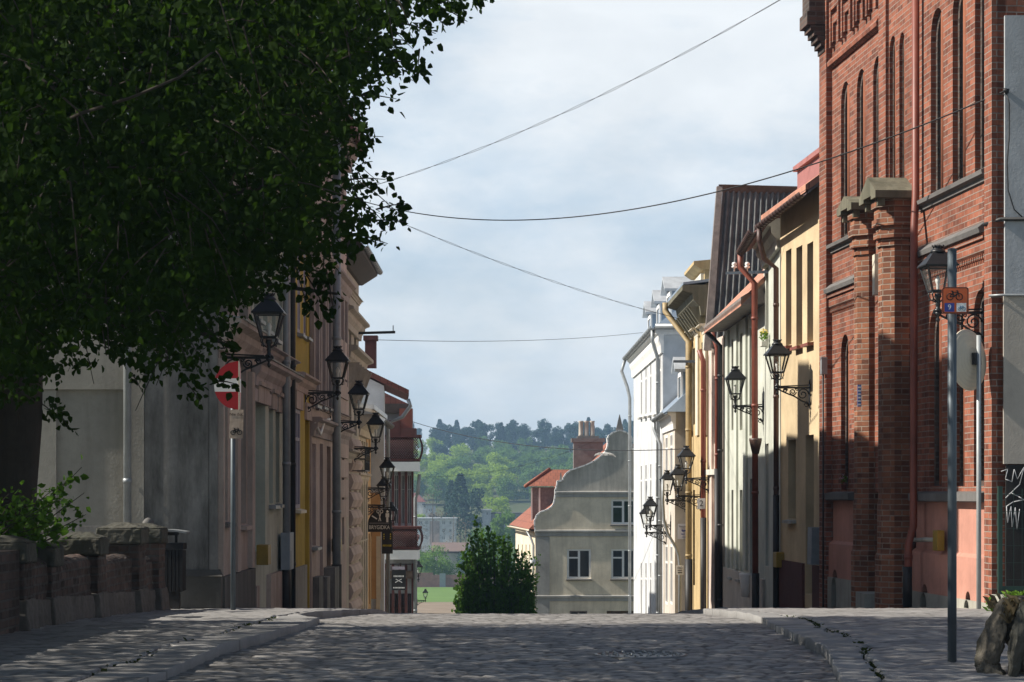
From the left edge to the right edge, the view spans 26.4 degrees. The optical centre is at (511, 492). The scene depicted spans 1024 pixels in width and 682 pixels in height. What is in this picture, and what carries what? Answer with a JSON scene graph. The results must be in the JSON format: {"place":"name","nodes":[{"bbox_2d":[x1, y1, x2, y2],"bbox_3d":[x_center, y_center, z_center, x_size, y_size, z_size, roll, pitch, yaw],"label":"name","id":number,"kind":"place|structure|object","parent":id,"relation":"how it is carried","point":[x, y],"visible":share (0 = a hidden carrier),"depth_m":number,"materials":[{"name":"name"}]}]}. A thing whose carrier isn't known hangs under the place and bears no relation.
{"place":"outdoors","nodes":[
{"label":"outdoors","id":0,"kind":"place"},
{"bbox_2d":[0,607,350,681],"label":"pavement","id":1,"kind":"structure","parent":0,"point":[78,650],"depth_m":17.71,"materials":[{"name":"stone"}]},
{"bbox_2d":[165,529,189,608],"bbox_3d":[-4.200,1.000,27.000,0.367,1.096,0.360,0,0,0],"label":"litter bin","id":2,"kind":"object","parent":1,"relation":"on","point":[175,572],"visible":0.66,"depth_m":26.86,"materials":[{"name":"metal"}]},
{"bbox_2d":[214,361,243,609],"bbox_3d":[-3.377,0.067,26.128,0.358,3.280,0.330,0,0,0],"label":"no entry sign","id":3,"kind":"object","parent":1,"relation":"on","point":[233,403],"visible":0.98,"depth_m":26.00,"materials":[{"name":"metal"}]},
{"bbox_2d":[0,0,494,532],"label":"lime tree","id":4,"kind":"object","parent":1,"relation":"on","point":[176,142],"visible":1,"depth_m":14.06,"materials":[{"name":"green plant"}]},
{"bbox_2d":[417,602,455,613],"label":"ploughed field","id":5,"kind":"structure","parent":0,"point":[435,607],"depth_m":332.16,"materials":[{"name":"soil"}]},
{"bbox_2d":[417,587,458,601],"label":"green field","id":6,"kind":"structure","parent":0,"point":[441,594],"depth_m":375.92,"materials":[{"name":"plant"}]},
{"bbox_2d":[415,441,572,574],"bbox_3d":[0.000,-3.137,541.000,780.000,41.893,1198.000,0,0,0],"label":"ground","id":7,"kind":"structure","parent":0,"point":[521,505],"depth_m":692.52,"materials":[{"name":"plant"}]},
{"bbox_2d":[0,518,170,634],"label":"yard wall","id":8,"kind":"structure","parent":7,"relation":"on","point":[114,568],"depth_m":22.20,"materials":[{"name":"stone"}]},
{"bbox_2d":[0,455,90,556],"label":"shrub","id":9,"kind":"object","parent":8,"relation":"on","point":[22,524],"visible":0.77,"depth_m":19.98,"materials":[{"name":"green plant"}]},
{"bbox_2d":[17,3,271,608],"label":"house","id":10,"kind":"structure","parent":7,"relation":"on","point":[160,456],"depth_m":27.44,"materials":[{"name":"paint"}]},
{"bbox_2d":[225,292,286,372],"bbox_3d":[-3.318,-1.978,28.072,0.795,1.196,0.419,0,0,0],"label":"street lamp","id":11,"kind":"object","parent":10,"relation":"attached to","point":[266,307],"visible":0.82,"depth_m":28.04,"materials":[{"name":"black metal"}]},
{"bbox_2d":[77,609,387,681],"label":"kerb","id":12,"kind":"structure","parent":7,"relation":"on","point":[166,663],"depth_m":16.76,"materials":[{"name":"stone"}]},
{"bbox_2d":[251,16,309,607],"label":"house","id":13,"kind":"structure","parent":7,"relation":"on","point":[277,382],"depth_m":34.05,"materials":[{"name":"paint"}]},
{"bbox_2d":[296,31,332,607],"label":"house","id":14,"kind":"structure","parent":7,"relation":"on","point":[304,339],"depth_m":38.06,"materials":[{"name":"paint"}]},
{"bbox_2d":[296,409,306,512],"bbox_3d":[-3.629,-0.536,37.163,0.158,1.771,1.043,0,0,0],"label":"window","id":15,"kind":"structure","parent":14,"relation":"in","point":[297,411],"depth_m":37.57,"materials":[{"name":"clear glass"}]},
{"bbox_2d":[297,257,306,338],"bbox_3d":[-3.629,-3.433,37.396,0.158,1.548,0.578,0,0,0],"label":"window","id":16,"kind":"structure","parent":14,"relation":"in","point":[302,336],"depth_m":37.38,"materials":[{"name":"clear glass"}]},
{"bbox_2d":[305,345,349,411],"bbox_3d":[-3.268,-1.999,38.500,0.795,1.196,0.419,0,0,0],"label":"street lamp","id":17,"kind":"object","parent":14,"relation":"attached to","point":[337,355],"visible":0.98,"depth_m":38.48,"materials":[{"name":"black metal"}]},
{"bbox_2d":[310,105,361,607],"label":"house","id":18,"kind":"structure","parent":7,"relation":"on","point":[329,476],"depth_m":42.86,"materials":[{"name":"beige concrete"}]},
{"bbox_2d":[330,380,369,431],"bbox_3d":[-3.224,-1.632,43.215,0.795,1.196,0.419,0,0,0],"label":"street lamp","id":19,"kind":"object","parent":18,"relation":"attached to","point":[358,388],"visible":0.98,"depth_m":43.16,"materials":[{"name":"black metal"}]},
{"bbox_2d":[347,240,394,608],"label":"house","id":20,"kind":"structure","parent":7,"relation":"on","point":[363,270],"depth_m":50.47,"materials":[{"name":"paint"}]},
{"bbox_2d":[354,412,384,460],"bbox_3d":[-3.328,-1.255,50.240,0.795,1.196,0.419,0,0,0],"label":"street lamp","id":21,"kind":"object","parent":20,"relation":"attached to","point":[375,419],"visible":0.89,"depth_m":50.18,"materials":[{"name":"black metal"}]},
{"bbox_2d":[360,403,386,608],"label":"house","id":22,"kind":"structure","parent":7,"relation":"on","point":[371,408],"depth_m":64.30,"materials":[{"name":"white paint"}]},
{"bbox_2d":[368,476,391,513],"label":"street lamp","id":23,"kind":"object","parent":22,"relation":"attached to","point":[381,483],"visible":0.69,"depth_m":61.58,"materials":[{"name":"black metal"}]},
{"bbox_2d":[368,507,392,531],"bbox_3d":[-3.729,0.741,60.492,0.842,0.695,0.085,0,0,0],"label":"hanging sign","id":24,"kind":"object","parent":22,"relation":"attached to","point":[379,520],"visible":0.98,"depth_m":60.50,"materials":[{"name":"black metal"}]},
{"bbox_2d":[382,530,393,553],"bbox_3d":[-3.852,1.450,64.013,0.796,0.685,0.045,0,0,0],"label":"hanging sign","id":25,"kind":"object","parent":22,"relation":"attached to","point":[387,542],"visible":0.93,"depth_m":64.00,"materials":[{"name":"black metal"}]},
{"bbox_2d":[359,410,394,608],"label":"house","id":26,"kind":"structure","parent":7,"relation":"on","point":[364,434],"depth_m":55.67,"materials":[{"name":"white paint"}]},
{"bbox_2d":[368,457,395,499],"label":"street lamp","id":27,"kind":"object","parent":26,"relation":"attached to","point":[387,463],"visible":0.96,"depth_m":57.24,"materials":[{"name":"black metal"}]},
{"bbox_2d":[361,335,411,612],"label":"house","id":28,"kind":"structure","parent":7,"relation":"on","point":[378,386],"depth_m":65.69,"materials":[{"name":"white paint"}]},
{"bbox_2d":[385,393,422,612],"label":"building","id":29,"kind":"structure","parent":7,"relation":"on","point":[403,498],"depth_m":83.83,"materials":[{"name":"grey paint"}]},
{"bbox_2d":[390,563,410,589],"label":"hanging sign","id":30,"kind":"object","parent":29,"relation":"attached to","point":[398,577],"visible":0.99,"depth_m":82.50,"materials":[{"name":"black metal"}]},
{"bbox_2d":[401,475,404,523],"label":"window","id":31,"kind":"structure","parent":29,"relation":"in","point":[402,476],"depth_m":84.13,"materials":[{"name":"glass"}]},
{"bbox_2d":[408,475,410,523],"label":"window","id":32,"kind":"structure","parent":29,"relation":"in","point":[409,476],"depth_m":84.17,"materials":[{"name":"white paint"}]},
{"bbox_2d":[414,422,682,450],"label":"overhead wire","id":33,"kind":"object","parent":29,"relation":"attached to","point":[556,448],"visible":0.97,"depth_m":67.42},
{"bbox_2d":[417,545,453,574],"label":"willow","id":34,"kind":"object","parent":7,"relation":"on","point":[432,563],"visible":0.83,"depth_m":410.69,"materials":[{"name":"green plant"}]},
{"bbox_2d":[424,470,447,507],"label":"broadleaf tree","id":35,"kind":"object","parent":7,"relation":"on","point":[440,483],"visible":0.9,"depth_m":689.95,"materials":[{"name":"green plant"}]},
{"bbox_2d":[417,517,457,551],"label":"apartment block","id":36,"kind":"structure","parent":7,"relation":"on","point":[437,524],"depth_m":520.00,"materials":[{"name":"white paint"}]},
{"bbox_2d":[429,460,447,483],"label":"broadleaf tree","id":37,"kind":"object","parent":7,"relation":"on","point":[439,467],"visible":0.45,"depth_m":739.16,"materials":[{"name":"green plant"}]},
{"bbox_2d":[442,480,458,533],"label":"conifer","id":38,"kind":"object","parent":7,"relation":"on","point":[450,486],"visible":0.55,"depth_m":559.44,"materials":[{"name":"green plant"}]},
{"bbox_2d":[431,542,470,574],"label":"shed","id":39,"kind":"structure","parent":7,"relation":"on","point":[454,548],"depth_m":424.50,"materials":[{"name":"pink wood"}]},
{"bbox_2d":[448,443,467,457],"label":"broadleaf tree","id":40,"kind":"object","parent":7,"relation":"on","point":[457,452],"visible":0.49,"depth_m":791.64,"materials":[{"name":"green plant"}]},
{"bbox_2d":[447,457,469,472],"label":"broadleaf tree","id":41,"kind":"object","parent":7,"relation":"on","point":[463,462],"visible":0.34,"depth_m":752.85,"materials":[{"name":"green plant"}]},
{"bbox_2d":[448,473,472,541],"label":"conifer","id":42,"kind":"object","parent":7,"relation":"on","point":[459,482],"visible":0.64,"depth_m":546.97,"materials":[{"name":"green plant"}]},
{"bbox_2d":[417,573,510,586],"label":"boundary wall","id":43,"kind":"structure","parent":7,"relation":"on","point":[432,580],"depth_m":405.50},
{"bbox_2d":[454,470,479,493],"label":"broadleaf tree","id":44,"kind":"object","parent":7,"relation":"on","point":[470,480],"visible":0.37,"depth_m":697.62,"materials":[{"name":"green plant"}]},
{"bbox_2d":[458,426,475,449],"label":"tall tree","id":45,"kind":"object","parent":7,"relation":"on","point":[468,431],"visible":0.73,"depth_m":866.06,"materials":[{"name":"green wood"}]},
{"bbox_2d":[457,488,484,534],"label":"tall tree","id":46,"kind":"object","parent":7,"relation":"on","point":[473,498],"visible":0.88,"depth_m":539.68,"materials":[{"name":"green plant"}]},
{"bbox_2d":[472,483,494,505],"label":"broadleaf tree","id":47,"kind":"object","parent":7,"relation":"on","point":[487,490],"visible":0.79,"depth_m":689.35,"materials":[{"name":"green plant"}]},
{"bbox_2d":[477,423,492,447],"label":"tall tree","id":48,"kind":"object","parent":7,"relation":"on","point":[487,428],"visible":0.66,"depth_m":884.31,"materials":[{"name":"green wood"}]},
{"bbox_2d":[481,509,491,531],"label":"white tower block","id":49,"kind":"structure","parent":7,"relation":"on","point":[486,516],"depth_m":560.00,"materials":[{"name":"paint"}]},
{"bbox_2d":[481,496,511,511],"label":"broadleaf tree","id":50,"kind":"object","parent":7,"relation":"on","point":[502,501],"visible":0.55,"depth_m":598.56,"materials":[{"name":"green plant"}]},
{"bbox_2d":[486,451,509,475],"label":"broadleaf tree","id":51,"kind":"object","parent":7,"relation":"on","point":[494,457],"visible":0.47,"depth_m":757.62,"materials":[{"name":"green plant"}]},
{"bbox_2d":[487,461,509,487],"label":"broadleaf tree","id":52,"kind":"object","parent":7,"relation":"on","point":[497,467],"visible":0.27,"depth_m":715.96,"materials":[{"name":"green plant"}]},
{"bbox_2d":[490,510,515,546],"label":"tall tree","id":53,"kind":"object","parent":7,"relation":"on","point":[507,518],"visible":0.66,"depth_m":468.62,"materials":[{"name":"green plant"}]},
{"bbox_2d":[489,470,517,494],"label":"broadleaf tree","id":54,"kind":"object","parent":7,"relation":"on","point":[494,481],"visible":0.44,"depth_m":702.59,"materials":[{"name":"green plant"}]},
{"bbox_2d":[495,477,521,500],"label":"broadleaf tree","id":55,"kind":"object","parent":7,"relation":"on","point":[502,490],"visible":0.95,"depth_m":693.25,"materials":[{"name":"green plant"}]},
{"bbox_2d":[498,449,519,466],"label":"broadleaf tree","id":56,"kind":"object","parent":7,"relation":"on","point":[509,455],"visible":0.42,"depth_m":791.51,"materials":[{"name":"green plant"}]},
{"bbox_2d":[507,426,524,451],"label":"tall tree","id":57,"kind":"object","parent":7,"relation":"on","point":[516,431],"visible":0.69,"depth_m":891.19,"materials":[{"name":"green wood"}]},
{"bbox_2d":[514,454,540,478],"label":"broadleaf tree","id":58,"kind":"object","parent":7,"relation":"on","point":[523,461],"visible":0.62,"depth_m":761.94,"materials":[{"name":"green plant"}]},
{"bbox_2d":[521,466,542,489],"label":"broadleaf tree","id":59,"kind":"object","parent":7,"relation":"on","point":[530,475],"visible":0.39,"depth_m":720.84,"materials":[{"name":"green plant"}]},
{"bbox_2d":[523,551,540,610],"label":"spindly bush","id":60,"kind":"object","parent":7,"relation":"on","point":[535,569],"visible":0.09,"depth_m":98.87,"materials":[{"name":"green plant"}]},
{"bbox_2d":[531,427,547,450],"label":"tall tree","id":61,"kind":"object","parent":7,"relation":"on","point":[541,431],"visible":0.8,"depth_m":893.46,"materials":[{"name":"green wood"}]},
{"bbox_2d":[507,415,633,613],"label":"gable house","id":62,"kind":"structure","parent":7,"relation":"on","point":[571,528],"depth_m":107.00,"materials":[{"name":"white paint"}]},
{"bbox_2d":[566,549,591,579],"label":"window","id":63,"kind":"structure","parent":62,"relation":"in","point":[578,560],"depth_m":107.10,"materials":[{"name":"white paint"}]},
{"bbox_2d":[610,549,633,579],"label":"window","id":64,"kind":"structure","parent":62,"relation":"in","point":[619,557],"depth_m":107.10,"materials":[{"name":"white paint"}]},
{"bbox_2d":[610,499,633,525],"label":"window","id":65,"kind":"structure","parent":62,"relation":"in","point":[619,507],"depth_m":107.10,"materials":[{"name":"white paint"}]},
{"bbox_2d":[620,277,693,613],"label":"house","id":66,"kind":"structure","parent":7,"relation":"on","point":[655,349],"depth_m":71.26,"materials":[{"name":"white paint"}]},
{"bbox_2d":[651,357,685,612],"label":"house","id":67,"kind":"structure","parent":7,"relation":"on","point":[671,417],"depth_m":61.09,"materials":[{"name":"white paint"}]},
{"bbox_2d":[639,507,666,543],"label":"street lamp","id":68,"kind":"object","parent":67,"relation":"attached to","point":[642,511],"visible":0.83,"depth_m":63.46,"materials":[{"name":"black metal"}]},
{"bbox_2d":[643,496,670,536],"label":"street lamp","id":69,"kind":"object","parent":67,"relation":"attached to","point":[650,502],"visible":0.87,"depth_m":61.70,"materials":[{"name":"black metal"}]},
{"bbox_2d":[665,544,667,604],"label":"window","id":70,"kind":"structure","parent":67,"relation":"in","point":[666,546],"depth_m":63.77,"materials":[{"name":"white paint"}]},
{"bbox_2d":[670,544,672,604],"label":"window","id":71,"kind":"structure","parent":67,"relation":"in","point":[671,546],"depth_m":61.44,"materials":[{"name":"white paint"}]},
{"bbox_2d":[659,470,685,511],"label":"street lamp","id":72,"kind":"object","parent":67,"relation":"attached to","point":[666,476],"visible":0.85,"depth_m":60.02,"materials":[{"name":"black metal"}]},
{"bbox_2d":[661,479,683,611],"bbox_3d":[4.355,1.970,59.136,0.591,4.679,0.208,0,0,0],"label":"drainpipe","id":73,"kind":"object","parent":67,"relation":"attached to","point":[679,569],"visible":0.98,"depth_m":59.17,"materials":[{"name":"metal"}]},
{"bbox_2d":[662,259,710,610],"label":"house","id":74,"kind":"structure","parent":7,"relation":"on","point":[687,301],"depth_m":57.22,"materials":[{"name":"beige paint"}]},
{"bbox_2d":[370,209,686,320],"bbox_3d":[0.646,-5.365,51.849,0.023,1.817,13.217,0,0,39],"label":"overhead wire","id":75,"kind":"object","parent":74,"relation":"attached to","point":[534,275],"visible":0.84,"depth_m":51.80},
{"bbox_2d":[669,464,700,509],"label":"street lamp","id":76,"kind":"object","parent":74,"relation":"attached to","point":[677,470],"visible":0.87,"depth_m":56.27,"materials":[{"name":"black metal"}]},
{"bbox_2d":[704,269,764,607],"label":"house","id":77,"kind":"structure","parent":7,"relation":"on","point":[732,319],"depth_m":49.07,"materials":[{"name":"beige paint"}]},
{"bbox_2d":[697,184,796,608],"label":"house","id":78,"kind":"structure","parent":7,"relation":"on","point":[739,211],"depth_m":53.92,"materials":[{"name":"paint"}]},
{"bbox_2d":[677,445,708,493],"bbox_3d":[4.522,-0.577,54.196,0.795,1.196,0.419,0,0,-4],"label":"street lamp","id":79,"kind":"object","parent":78,"relation":"attached to","point":[686,451],"visible":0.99,"depth_m":54.16,"materials":[{"name":"black metal"}]},
{"bbox_2d":[736,216,779,607],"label":"house","id":80,"kind":"structure","parent":7,"relation":"on","point":[771,237],"depth_m":44.24,"materials":[{"name":"beige paint"}]},
{"bbox_2d":[724,366,763,423],"bbox_3d":[4.776,-2.006,44.755,0.795,1.196,0.419,0,0,-1],"label":"street lamp","id":81,"kind":"object","parent":80,"relation":"attached to","point":[735,373],"visible":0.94,"depth_m":44.73,"materials":[{"name":"black metal"}]},
{"bbox_2d":[725,262,768,274],"bbox_3d":[5.117,-4.629,44.844,0.484,0.548,3.274,0,0,-12],"label":"insulator bracket","id":82,"kind":"object","parent":80,"relation":"attached to","point":[734,264],"visible":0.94,"depth_m":45.84,"materials":[{"name":"black metal"}]},
{"bbox_2d":[678,608,881,681],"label":"kerb","id":83,"kind":"structure","parent":7,"relation":"on","point":[842,655],"depth_m":17.41,"materials":[{"name":"stone"}]},
{"bbox_2d":[754,148,818,607],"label":"house","id":84,"kind":"structure","parent":7,"relation":"on","point":[796,571],"depth_m":38.87,"materials":[{"name":"yellow paint"}]},
{"bbox_2d":[763,339,810,408],"bbox_3d":[4.779,-2.057,37.721,0.795,1.196,0.418,0,0,-4],"label":"street lamp","id":85,"kind":"object","parent":84,"relation":"attached to","point":[777,348],"visible":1,"depth_m":37.69,"materials":[{"name":"black metal"}]},
{"bbox_2d":[800,0,1023,608],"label":"brick building","id":86,"kind":"structure","parent":7,"relation":"on","point":[892,210],"depth_m":29.82,"materials":[{"name":"red brick"}]},
{"bbox_2d":[350,0,779,192],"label":"overhead wire","id":87,"kind":"object","parent":86,"relation":"attached to","point":[591,99],"visible":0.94,"depth_m":39.87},
{"bbox_2d":[364,91,1002,220],"bbox_3d":[1.227,-5.437,36.631,0.018,1.877,22.629,0,0,-25],"label":"overhead wire","id":88,"kind":"object","parent":86,"relation":"attached to","point":[716,191],"visible":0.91,"depth_m":32.36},
{"bbox_2d":[844,83,847,235],"bbox_3d":[5.306,-5.232,34.208,0.048,2.445,0.577,0,0,-5],"label":"window","id":89,"kind":"structure","parent":86,"relation":"in","point":[845,98],"depth_m":34.42,"materials":[{"name":"glass"}]},
{"bbox_2d":[845,337,847,485],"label":"window","id":90,"kind":"structure","parent":86,"relation":"in","point":[846,351],"depth_m":34.42,"materials":[{"name":"glass"}]},
{"bbox_2d":[860,70,863,194],"bbox_3d":[5.392,-5.248,33.197,0.048,2.414,0.543,0,0,-5],"label":"window","id":91,"kind":"structure","parent":86,"relation":"in","point":[861,84],"depth_m":33.40,"materials":[{"name":"glass"}]},
{"bbox_2d":[876,65,877,176],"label":"window","id":92,"kind":"structure","parent":86,"relation":"in","point":[877,65],"depth_m":32.40,"materials":[{"name":"glass"}]},
{"bbox_2d":[893,39,894,177],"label":"window","id":93,"kind":"structure","parent":86,"relation":"in","point":[894,39],"depth_m":31.47,"materials":[{"name":"glass"}]},
{"bbox_2d":[934,317,941,485],"bbox_3d":[5.757,-1.278,29.147,0.048,2.382,0.602,0,0,-5],"label":"window","id":94,"kind":"structure","parent":86,"relation":"in","point":[936,333],"depth_m":29.38,"materials":[{"name":"glass"}]},
{"bbox_2d":[936,10,940,190],"bbox_3d":[5.763,-5.198,29.069,0.048,2.535,0.599,0,0,-5],"label":"window","id":95,"kind":"structure","parent":86,"relation":"in","point":[938,30],"depth_m":29.29,"materials":[{"name":"glass"}]},
{"bbox_2d":[917,244,983,341],"bbox_3d":[5.455,-2.468,26.961,0.795,1.196,0.419,0,0,-5],"label":"street lamp","id":96,"kind":"object","parent":86,"relation":"attached to","point":[936,257],"visible":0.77,"depth_m":26.93,"materials":[{"name":"black metal"}]},
{"bbox_2d":[958,0,962,179],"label":"window","id":97,"kind":"structure","parent":86,"relation":"in","point":[960,7],"depth_m":28.28,"materials":[{"name":"glass"}]},
{"bbox_2d":[960,314,964,485],"bbox_3d":[5.851,-1.304,28.043,0.048,2.439,0.460,0,0,-5],"label":"window","id":98,"kind":"structure","parent":86,"relation":"in","point":[961,328],"depth_m":28.21,"materials":[{"name":"glass"}]},
{"bbox_2d":[979,292,983,485],"bbox_3d":[5.927,-1.306,27.145,0.048,2.449,0.544,0,0,-5],"label":"window","id":99,"kind":"structure","parent":86,"relation":"in","point":[982,298],"depth_m":27.35,"materials":[{"name":"glass"}]},
{"bbox_2d":[980,0,983,168],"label":"window","id":100,"kind":"structure","parent":86,"relation":"in","point":[981,1],"depth_m":27.33,"materials":[{"name":"glass"}]},
{"bbox_2d":[974,592,1023,676],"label":"boulder wall","id":101,"kind":"structure","parent":7,"relation":"on","point":[1004,623],"depth_m":14.11,"materials":[{"name":"natural stone"},{"name":"grass"}]},
{"bbox_2d":[157,613,838,681],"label":"road","id":102,"kind":"structure","parent":0,"point":[425,647],"depth_m":17.03,"materials":[{"name":"stone"}]},
{"bbox_2d":[92,615,884,679],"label":"joint weeds","id":103,"kind":"object","parent":102,"relation":"on","point":[813,622],"visible":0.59,"depth_m":16.35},
{"bbox_2d":[451,514,537,613],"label":"hornbeam bush","id":104,"kind":"object","parent":102,"relation":"on","point":[476,593],"visible":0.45,"depth_m":96.19,"materials":[{"name":"green plant"}]},
{"bbox_2d":[593,650,687,659],"bbox_3d":[0.981,1.260,16.619,0.720,0.077,0.720,0,0,0],"label":"manhole cover","id":105,"kind":"object","parent":102,"relation":"on","point":[619,655],"visible":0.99,"depth_m":16.54,"materials":[{"name":"metal"}]},
{"bbox_2d":[347,0,818,454],"label":"sky","id":106,"kind":"structure","parent":0,"point":[740,107],"materials":[{"name":"white"}]},
{"bbox_2d":[714,607,1023,681],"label":"pavement","id":107,"kind":"structure","parent":0,"point":[908,644],"depth_m":17.89,"materials":[{"name":"stone"}]},
{"bbox_2d":[942,248,968,662],"bbox_3d":[3.062,-0.106,15.084,0.184,3.174,0.083,0,0,0],"label":"cycle route sign","id":108,"kind":"object","parent":107,"relation":"on","point":[955,300],"visible":1,"depth_m":15.06,"materials":[{"name":"metal"}]},
{"bbox_2d":[957,329,985,608],"bbox_3d":[5.547,-0.130,26.268,0.744,3.690,0.246,0,0,-44],"label":"traffic mirror","id":109,"kind":"object","parent":107,"relation":"on","point":[971,363],"visible":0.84,"depth_m":26.18,"materials":[{"name":"beige plastic"}]},
{"bbox_2d":[997,486,1023,594],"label":"gate","id":110,"kind":"structure","parent":107,"relation":"on","point":[1000,562],"depth_m":25.57,"materials":[{"name":"metal"}]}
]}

